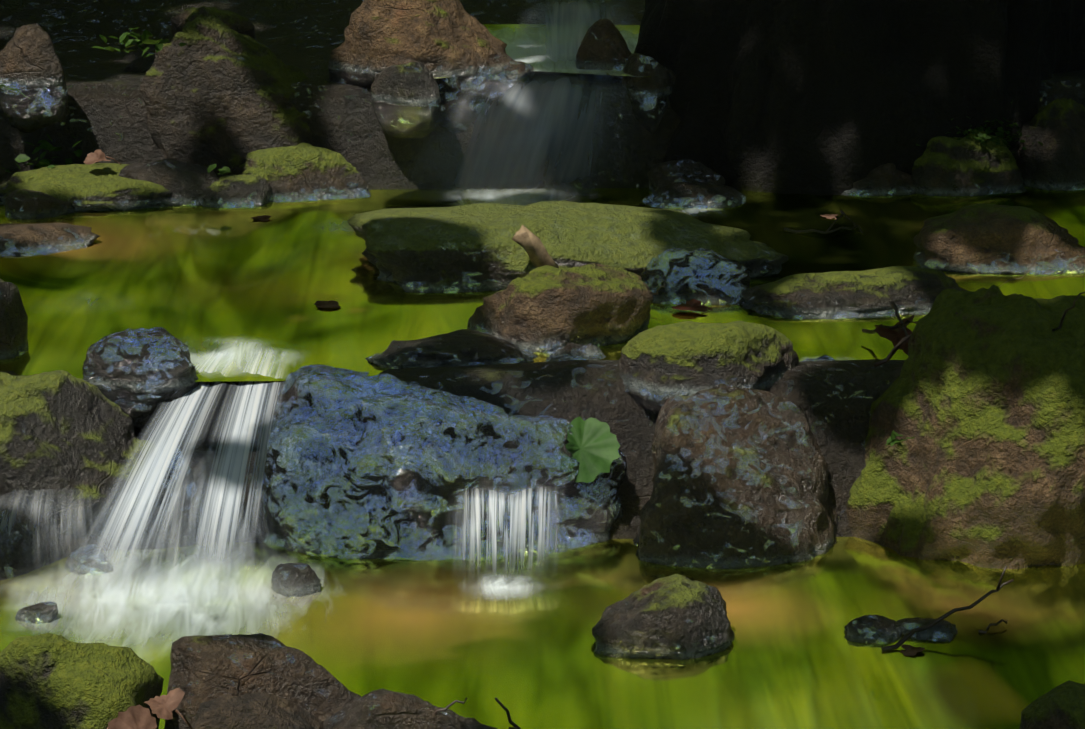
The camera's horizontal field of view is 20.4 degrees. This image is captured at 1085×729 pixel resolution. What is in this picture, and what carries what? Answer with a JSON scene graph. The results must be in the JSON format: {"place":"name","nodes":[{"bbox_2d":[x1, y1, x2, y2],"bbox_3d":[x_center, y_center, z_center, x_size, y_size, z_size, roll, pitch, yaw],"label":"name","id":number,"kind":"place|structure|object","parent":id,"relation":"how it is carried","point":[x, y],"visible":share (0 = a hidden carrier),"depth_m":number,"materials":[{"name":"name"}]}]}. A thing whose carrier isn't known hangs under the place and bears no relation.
{"place":"outdoors","nodes":[
{"label":"outdoors","id":0,"kind":"place"},
{"bbox_2d":[0,186,1084,381],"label":"water pool","id":1,"kind":"structure","parent":0,"point":[197,280],"depth_m":6.38,"materials":[{"name":"green liquid"}]},
{"bbox_2d":[0,223,99,255],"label":"rock","id":2,"kind":"object","parent":1,"relation":"on","point":[32,239],"visible":0.71,"depth_m":6.64,"materials":[{"name":"brown stone"}]},
{"bbox_2d":[251,215,270,221],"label":"floating leaf","id":3,"kind":"object","parent":1,"relation":"on","point":[262,218],"visible":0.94,"depth_m":6.93,"materials":[{"name":"brown plant"}]},
{"bbox_2d":[314,300,339,307],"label":"floating leaf","id":4,"kind":"object","parent":1,"relation":"on","point":[328,304],"visible":0.92,"depth_m":6.14,"materials":[{"name":"brown plant"}]},
{"bbox_2d":[365,329,537,367],"bbox_3d":[-0.175,-0.021,5.763,0.341,0.083,0.237,0,15,-2],"label":"flat rock","id":5,"kind":"object","parent":1,"relation":"on","point":[464,347],"visible":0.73,"depth_m":5.68,"materials":[{"name":"grey stone"}]},
{"bbox_2d":[379,71,638,200],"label":"waterfall","id":6,"kind":"object","parent":1,"relation":"on","point":[540,120],"visible":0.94,"depth_m":7.07,"materials":[{"name":"white liquid"}]},
{"bbox_2d":[424,178,597,205],"bbox_3d":[-0.072,-0.392,7.048,0.433,0.085,0.157,0,15,-2],"label":"foam","id":7,"kind":"object","parent":1,"relation":"on","point":[507,195],"visible":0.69,"depth_m":7.09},
{"bbox_2d":[672,299,712,311],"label":"dead leaf","id":8,"kind":"object","parent":1,"relation":"on","point":[693,305],"visible":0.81,"depth_m":6.09,"materials":[{"name":"brown plant"}]},
{"bbox_2d":[641,181,746,208],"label":"rock","id":9,"kind":"object","parent":1,"relation":"on","point":[699,195],"visible":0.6,"depth_m":7.08,"materials":[{"name":"grey stone"}]},
{"bbox_2d":[647,159,725,191],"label":"rock","id":10,"kind":"object","parent":9,"relation":"on","point":[662,174],"visible":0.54,"depth_m":7.20,"materials":[{"name":"grey stone"}]},
{"bbox_2d":[783,213,858,233],"bbox_3d":[0.635,-0.312,6.799,0.164,0.031,0.088,-6,16,-23],"label":"twig","id":11,"kind":"object","parent":1,"relation":"on","point":[827,231],"visible":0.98,"depth_m":6.79,"materials":[{"name":"brown wood"}]},
{"bbox_2d":[820,214,838,218],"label":"floating leaf","id":12,"kind":"object","parent":1,"relation":"on","point":[829,216],"visible":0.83,"depth_m":6.96,"materials":[{"name":"brown plant"}]},
{"bbox_2d":[840,210,862,233],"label":"twig","id":13,"kind":"object","parent":1,"relation":"on","point":[846,217],"visible":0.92,"depth_m":6.86,"materials":[{"name":"brown wood"}]},
{"bbox_2d":[874,315,914,349],"bbox_3d":[0.688,-0.062,5.725,0.111,0.053,0.078,8,17,28],"label":"dead leaf","id":14,"kind":"object","parent":1,"relation":"on","point":[895,336],"visible":0.62,"depth_m":5.72,"materials":[{"name":"brown plant"}]},
{"bbox_2d":[0,0,1084,580],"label":"terrain ground","id":15,"kind":"structure","parent":0,"point":[108,118],"depth_m":7.26,"materials":[{"name":"black stone"}]},
{"bbox_2d":[0,279,28,359],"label":"rock","id":16,"kind":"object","parent":15,"relation":"on","point":[13,329],"depth_m":5.73,"materials":[{"name":"stone"}]},
{"bbox_2d":[0,85,28,97],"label":"twig","id":17,"kind":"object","parent":15,"relation":"on","point":[14,89],"depth_m":6.57,"materials":[{"name":"wood"}]},
{"bbox_2d":[0,24,68,132],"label":"corner rock","id":18,"kind":"object","parent":15,"relation":"on","point":[31,67],"visible":0.98,"depth_m":7.10,"materials":[{"name":"stone"}]},
{"bbox_2d":[4,189,76,218],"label":"rock","id":19,"kind":"object","parent":15,"relation":"on","point":[25,204],"visible":0.42,"depth_m":6.96,"materials":[{"name":"grey stone"}]},
{"bbox_2d":[0,370,154,537],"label":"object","id":20,"kind":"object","parent":15,"relation":"on","point":[61,431],"depth_m":5.42,"materials":[{"name":"grey stone"}]},
{"bbox_2d":[82,327,199,428],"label":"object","id":21,"kind":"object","parent":20,"relation":"on","point":[139,376],"depth_m":5.53,"materials":[{"name":"stone"}]},
{"bbox_2d":[146,444,199,510],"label":"cascade rock","id":22,"kind":"object","parent":20,"relation":"on","point":[188,472],"depth_m":5.48,"materials":[{"name":"grey stone"}]},
{"bbox_2d":[0,633,163,728],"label":"mossy rock","id":23,"kind":"object","parent":15,"relation":"on","point":[50,681],"visible":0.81,"depth_m":4.37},
{"bbox_2d":[64,544,113,574],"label":"rock","id":24,"kind":"object","parent":15,"relation":"on","point":[90,550],"depth_m":5.29,"materials":[{"name":"grey stone"}]},
{"bbox_2d":[0,163,180,211],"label":"flat rock","id":25,"kind":"object","parent":15,"relation":"on","point":[92,187],"visible":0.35,"depth_m":7.07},
{"bbox_2d":[2,134,81,172],"bbox_3d":[-1.191,-0.499,7.255,0.280,0.138,0.177,0,15,-2],"label":"sprig","id":26,"kind":"object","parent":25,"relation":"on","point":[45,144],"visible":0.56,"depth_m":7.21,"materials":[{"name":"green plant"}]},
{"bbox_2d":[84,150,120,164],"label":"dry leaf","id":27,"kind":"object","parent":25,"relation":"on","point":[95,156],"visible":1,"depth_m":7.13,"materials":[{"name":"brown plant"}]},
{"bbox_2d":[92,27,185,57],"bbox_3d":[-0.885,-0.699,6.572,0.206,0.070,0.091,3,15,12],"label":"sprig","id":28,"kind":"object","parent":15,"relation":"on","point":[127,42],"visible":1,"depth_m":6.58,"materials":[{"name":"green plant"}]},
{"bbox_2d":[122,36,172,72],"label":"rock","id":29,"kind":"object","parent":15,"relation":"on","point":[139,63],"visible":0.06,"depth_m":7.51,"materials":[{"name":"black stone"}]},
{"bbox_2d":[144,688,192,728],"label":"dry leaf","id":30,"kind":"object","parent":15,"relation":"on","point":[162,706],"visible":1,"depth_m":4.25,"materials":[{"name":"brown plant"}]},
{"bbox_2d":[118,159,219,205],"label":"flat rock","id":31,"kind":"object","parent":15,"relation":"on","point":[186,183],"visible":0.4,"depth_m":7.10,"materials":[{"name":"stone"}]},
{"bbox_2d":[207,164,230,174],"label":"leaves","id":32,"kind":"object","parent":31,"relation":"on","point":[223,170],"visible":1,"depth_m":6.97,"materials":[{"name":"green plant"}]},
{"bbox_2d":[170,7,255,39],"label":"rock","id":33,"kind":"object","parent":15,"relation":"on","point":[236,22],"visible":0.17,"depth_m":7.60,"materials":[{"name":"stone"}]},
{"bbox_2d":[140,6,311,177],"bbox_3d":[-0.631,-0.442,7.378,0.701,0.871,0.266,-5,16,-18],"label":"slanted rock","id":34,"kind":"object","parent":15,"relation":"on","point":[217,91],"visible":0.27,"depth_m":7.22,"materials":[{"name":"brown stone"}]},
{"bbox_2d":[199,174,271,207],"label":"rock","id":35,"kind":"object","parent":15,"relation":"on","point":[240,191],"visible":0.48,"depth_m":7.08,"materials":[{"name":"grey stone"}]},
{"bbox_2d":[192,691,322,728],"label":"rock","id":36,"kind":"object","parent":15,"relation":"on","point":[262,710],"visible":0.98,"depth_m":4.40,"materials":[{"name":"brown stone"}]},
{"bbox_2d":[164,633,360,728],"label":"dark rock","id":37,"kind":"object","parent":15,"relation":"on","point":[206,668],"visible":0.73,"depth_m":4.49,"materials":[{"name":"brown stone"}]},
{"bbox_2d":[239,143,370,201],"bbox_3d":[-0.571,-0.409,7.219,0.355,0.227,0.201,0,15,-2],"label":"rock","id":38,"kind":"object","parent":15,"relation":"on","point":[303,172],"visible":0.46,"depth_m":7.18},
{"bbox_2d":[377,339,424,368],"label":"rock wall","id":39,"kind":"structure","parent":15,"relation":"on","point":[394,345],"depth_m":5.70,"materials":[{"name":"grey stone"}]},
{"bbox_2d":[371,62,442,138],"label":"lip rock","id":40,"kind":"object","parent":15,"relation":"on","point":[405,98],"visible":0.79,"depth_m":7.16,"materials":[{"name":"grey stone"}]},
{"bbox_2d":[323,689,497,728],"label":"wet rock","id":41,"kind":"object","parent":15,"relation":"on","point":[381,709],"visible":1,"depth_m":4.39,"materials":[{"name":"brown stone"}]},
{"bbox_2d":[433,698,466,714],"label":"twig","id":42,"kind":"object","parent":41,"relation":"on","point":[444,709],"visible":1,"depth_m":4.40,"materials":[{"name":"wood"}]},
{"bbox_2d":[495,697,520,728],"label":"twig","id":43,"kind":"object","parent":41,"relation":"on","point":[513,724],"visible":1,"depth_m":4.45,"materials":[{"name":"black wood"}]},
{"bbox_2d":[328,0,517,132],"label":"rock","id":44,"kind":"object","parent":15,"relation":"on","point":[456,45],"visible":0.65,"depth_m":7.25,"materials":[{"name":"brown stone"}]},
{"bbox_2d":[249,364,626,560],"bbox_3d":[-0.188,0.315,5.584,0.702,0.620,0.494,0,15,-2],"label":"boulder","id":45,"kind":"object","parent":15,"relation":"on","point":[360,465],"depth_m":5.39,"materials":[{"name":"blue stone"}]},
{"bbox_2d":[566,416,619,482],"bbox_3d":[0.054,0.154,5.431,0.172,0.106,0.073,0,15,-2],"label":"green leaf","id":46,"kind":"object","parent":45,"relation":"on","point":[592,445],"visible":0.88,"depth_m":5.42,"materials":[{"name":"green plant"}]},
{"bbox_2d":[505,61,534,84],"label":"lip rock","id":47,"kind":"object","parent":15,"relation":"on","point":[518,70],"visible":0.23,"depth_m":7.30,"materials":[{"name":"grey stone"}]},
{"bbox_2d":[0,537,1084,728],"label":"pool water","id":48,"kind":"structure","parent":15,"relation":"on","point":[789,657],"depth_m":5.01,"materials":[{"name":"green liquid"}]},
{"bbox_2d":[15,601,57,623],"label":"rock","id":49,"kind":"object","parent":48,"relation":"in","point":[53,608],"depth_m":5.05,"materials":[{"name":"grey stone"}]},
{"bbox_2d":[0,488,114,573],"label":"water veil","id":50,"kind":"object","parent":48,"relation":"on","point":[12,519],"visible":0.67,"depth_m":5.28,"materials":[{"name":"white liquid"}]},
{"bbox_2d":[0,559,198,649],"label":"foam","id":51,"kind":"object","parent":48,"relation":"on","point":[93,604],"visible":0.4,"depth_m":4.91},
{"bbox_2d":[24,443,310,620],"bbox_3d":[-0.591,0.294,5.295,0.497,0.140,0.592,5,16,19],"label":"water spray","id":52,"kind":"object","parent":48,"relation":"on","point":[178,506],"visible":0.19,"depth_m":5.24,"materials":[{"name":"white liquid"}]},
{"bbox_2d":[74,347,237,581],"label":"water cascade","id":53,"kind":"object","parent":52,"relation":"on","point":[147,480],"visible":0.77,"depth_m":5.35,"materials":[{"name":"liquid"}]},
{"bbox_2d":[173,344,286,586],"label":"water cascade","id":54,"kind":"object","parent":52,"relation":"on","point":[232,464],"visible":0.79,"depth_m":5.37,"materials":[{"name":"liquid"}]},
{"bbox_2d":[20,531,319,653],"bbox_3d":[-0.612,0.383,5.004,0.509,0.203,0.329,0,15,-2],"label":"foam","id":55,"kind":"object","parent":48,"relation":"on","point":[171,592],"visible":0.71,"depth_m":4.91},
{"bbox_2d":[271,563,320,596],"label":"rock","id":56,"kind":"object","parent":48,"relation":"on","point":[305,571],"visible":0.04,"depth_m":5.18,"materials":[{"name":"grey stone"}]},
{"bbox_2d":[444,485,564,585],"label":"waterfall","id":57,"kind":"object","parent":48,"relation":"on","point":[518,514],"visible":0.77,"depth_m":5.22,"materials":[{"name":"white liquid"}]},
{"bbox_2d":[463,570,560,603],"bbox_3d":[-0.056,0.379,5.133,0.181,0.060,0.122,0,15,-2],"label":"foam","id":58,"kind":"object","parent":48,"relation":"on","point":[509,585],"visible":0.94,"depth_m":5.16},
{"bbox_2d":[844,615,901,642],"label":"pool rock","id":59,"kind":"object","parent":48,"relation":"in","point":[872,629],"visible":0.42,"depth_m":4.96,"materials":[{"name":"grey stone"}]},
{"bbox_2d":[900,644,924,655],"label":"floating leaf","id":60,"kind":"object","parent":48,"relation":"on","point":[911,650],"visible":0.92,"depth_m":4.91,"materials":[{"name":"brown plant"}]},
{"bbox_2d":[896,617,957,641],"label":"pool rock","id":61,"kind":"object","parent":48,"relation":"on","point":[943,631],"visible":0.62,"depth_m":4.97,"materials":[{"name":"grey stone"}]},
{"bbox_2d":[881,566,1013,651],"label":"twig","id":62,"kind":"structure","parent":48,"relation":"on","point":[905,638],"depth_m":4.95,"materials":[{"name":"brown wood"}]},
{"bbox_2d":[978,619,1007,632],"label":"twig","id":63,"kind":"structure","parent":48,"relation":"on","point":[991,624],"depth_m":5.00,"materials":[{"name":"brown wood"}]},
{"bbox_2d":[434,24,650,78],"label":"pool water","id":64,"kind":"structure","parent":15,"relation":"on","point":[510,35],"depth_m":7.69,"materials":[{"name":"green liquid"}]},
{"bbox_2d":[517,0,642,67],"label":"cascade water","id":65,"kind":"structure","parent":64,"relation":"on","point":[577,21],"depth_m":7.40,"materials":[{"name":"grey liquid"}]},
{"bbox_2d":[467,263,652,351],"bbox_3d":[0.034,-0.048,5.907,0.364,0.298,0.250,0,15,-2],"label":"rock","id":66,"kind":"object","parent":15,"relation":"on","point":[544,308],"visible":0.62,"depth_m":5.81,"materials":[{"name":"brown stone"}]},
{"bbox_2d":[348,201,787,292],"bbox_3d":[0.052,-0.205,6.460,0.939,0.257,0.428,0,15,-2],"label":"rock slab","id":67,"kind":"object","parent":15,"relation":"on","point":[468,248],"visible":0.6,"depth_m":6.34,"materials":[{"name":"green plant"}]},
{"bbox_2d":[512,225,558,267],"bbox_3d":[-0.009,-0.228,6.246,0.127,0.137,0.043,-12,19,-38],"label":"wood stub","id":68,"kind":"object","parent":67,"relation":"on","point":[528,241],"visible":0.75,"depth_m":6.22,"materials":[{"name":"brown wood"}]},
{"bbox_2d":[543,343,605,361],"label":"rock","id":69,"kind":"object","parent":15,"relation":"on","point":[570,351],"depth_m":5.72,"materials":[{"name":"grey stone"}]},
{"bbox_2d":[575,18,631,83],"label":"rock","id":70,"kind":"object","parent":15,"relation":"on","point":[603,46],"visible":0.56,"depth_m":7.32,"materials":[{"name":"stone"}]},
{"bbox_2d":[622,53,676,133],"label":"lip rock","id":71,"kind":"object","parent":15,"relation":"on","point":[649,98],"visible":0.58,"depth_m":7.25,"materials":[{"name":"grey stone"}]},
{"bbox_2d":[592,574,734,659],"bbox_3d":[0.199,0.461,4.960,0.236,0.218,0.181,0,15,-2],"label":"pool rock","id":72,"kind":"object","parent":15,"relation":"on","point":[678,617],"visible":0.65,"depth_m":4.89,"materials":[{"name":"grey stone"}]},
{"bbox_2d":[639,248,750,304],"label":"wet rock","id":73,"kind":"object","parent":15,"relation":"on","point":[704,276],"visible":0.56,"depth_m":6.17,"materials":[{"name":"blue stone"}]},
{"bbox_2d":[619,321,798,413],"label":"boulder","id":74,"kind":"structure","parent":15,"relation":"on","point":[660,365],"depth_m":5.51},
{"bbox_2d":[632,383,837,568],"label":"boulder","id":75,"kind":"structure","parent":15,"relation":"on","point":[740,478],"depth_m":5.36,"materials":[{"name":"stone"}]},
{"bbox_2d":[803,354,834,360],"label":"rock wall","id":76,"kind":"structure","parent":15,"relation":"on","point":[825,357],"depth_m":5.70,"materials":[{"name":"grey stone"}]},
{"bbox_2d":[741,266,966,318],"bbox_3d":[0.642,-0.124,6.156,0.477,0.144,0.259,0,15,-2],"label":"rock","id":77,"kind":"object","parent":15,"relation":"on","point":[875,293],"visible":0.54,"depth_m":6.08,"materials":[{"name":"grey stone"}]},
{"bbox_2d":[634,0,1084,195],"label":"rock wall","id":78,"kind":"structure","parent":15,"relation":"on","point":[823,97],"depth_m":7.22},
{"bbox_2d":[841,163,916,196],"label":"rock","id":79,"kind":"object","parent":15,"relation":"on","point":[888,179],"visible":0.06,"depth_m":7.20,"materials":[{"name":"grey stone"}]},
{"bbox_2d":[903,342,907,354],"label":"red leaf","id":80,"kind":"object","parent":15,"relation":"on","point":[905,350],"depth_m":5.62,"materials":[{"name":"brown plant"}]},
{"bbox_2d":[846,284,1084,568],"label":"boulder","id":81,"kind":"structure","parent":15,"relation":"on","point":[981,400],"depth_m":5.34,"materials":[{"name":"brown stone"}]},
{"bbox_2d":[862,320,917,333],"bbox_3d":[0.695,-0.065,5.704,0.030,0.082,0.319,-9,17,-30],"label":"twig","id":82,"kind":"object","parent":81,"relation":"attached to","point":[888,327],"visible":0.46,"depth_m":5.73,"materials":[{"name":"brown wood"}]},
{"bbox_2d":[890,301,907,335],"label":"twig","id":83,"kind":"object","parent":82,"relation":"attached to","point":[894,306],"visible":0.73,"depth_m":5.73,"materials":[{"name":"brown wood"}]},
{"bbox_2d":[886,430,913,446],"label":"sprig","id":84,"kind":"object","parent":81,"relation":"on","point":[891,440],"visible":1,"depth_m":5.03,"materials":[{"name":"green plant"}]},
{"bbox_2d":[874,312,957,366],"bbox_3d":[0.688,-0.048,5.506,0.176,0.132,0.036,11,19,36],"label":"twig","id":85,"kind":"object","parent":81,"relation":"attached to","point":[890,354],"visible":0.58,"depth_m":5.54,"materials":[{"name":"brown wood"}]},
{"bbox_2d":[999,270,1029,286],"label":"thin twig","id":86,"kind":"object","parent":81,"relation":"attached to","point":[1015,278],"visible":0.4,"depth_m":5.52,"materials":[{"name":"brown wood"}]},
{"bbox_2d":[1052,292,1084,331],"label":"twig","id":87,"kind":"object","parent":81,"relation":"attached to","point":[1064,314],"visible":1,"depth_m":5.33,"materials":[{"name":"black wood"}]},
{"bbox_2d":[912,131,1026,195],"bbox_3d":[1.033,-0.430,7.299,0.320,0.327,0.210,0,15,-2],"label":"rock","id":88,"kind":"object","parent":15,"relation":"on","point":[947,166],"visible":0.46,"depth_m":7.20,"materials":[{"name":"stone"}]},
{"bbox_2d":[916,101,1042,161],"bbox_3d":[1.045,-0.560,7.247,0.313,0.160,0.173,0,15,-2],"label":"fern","id":89,"kind":"object","parent":88,"relation":"on","point":[981,137],"visible":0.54,"depth_m":7.22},
{"bbox_2d":[913,203,1084,274],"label":"rock","id":90,"kind":"object","parent":15,"relation":"on","point":[982,238],"visible":0.62,"depth_m":6.44,"materials":[{"name":"stone"}]},
{"bbox_2d":[1019,97,1084,190],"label":"rock","id":91,"kind":"object","parent":15,"relation":"on","point":[1056,160],"visible":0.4,"depth_m":7.26,"materials":[{"name":"grey stone"}]},
{"bbox_2d":[1019,681,1084,728],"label":"corner rock","id":92,"kind":"object","parent":15,"relation":"on","point":[1061,706],"visible":1,"depth_m":4.41,"materials":[{"name":"green stone"}]},
{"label":"dry leaf","id":93,"kind":"object","parent":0,"visible":0},
{"bbox_2d":[108,704,156,728],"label":"dry leaf","id":94,"kind":"object","parent":93,"relation":"on","point":[139,716],"visible":1,"depth_m":4.21,"materials":[{"name":"brown plant"}]}
]}

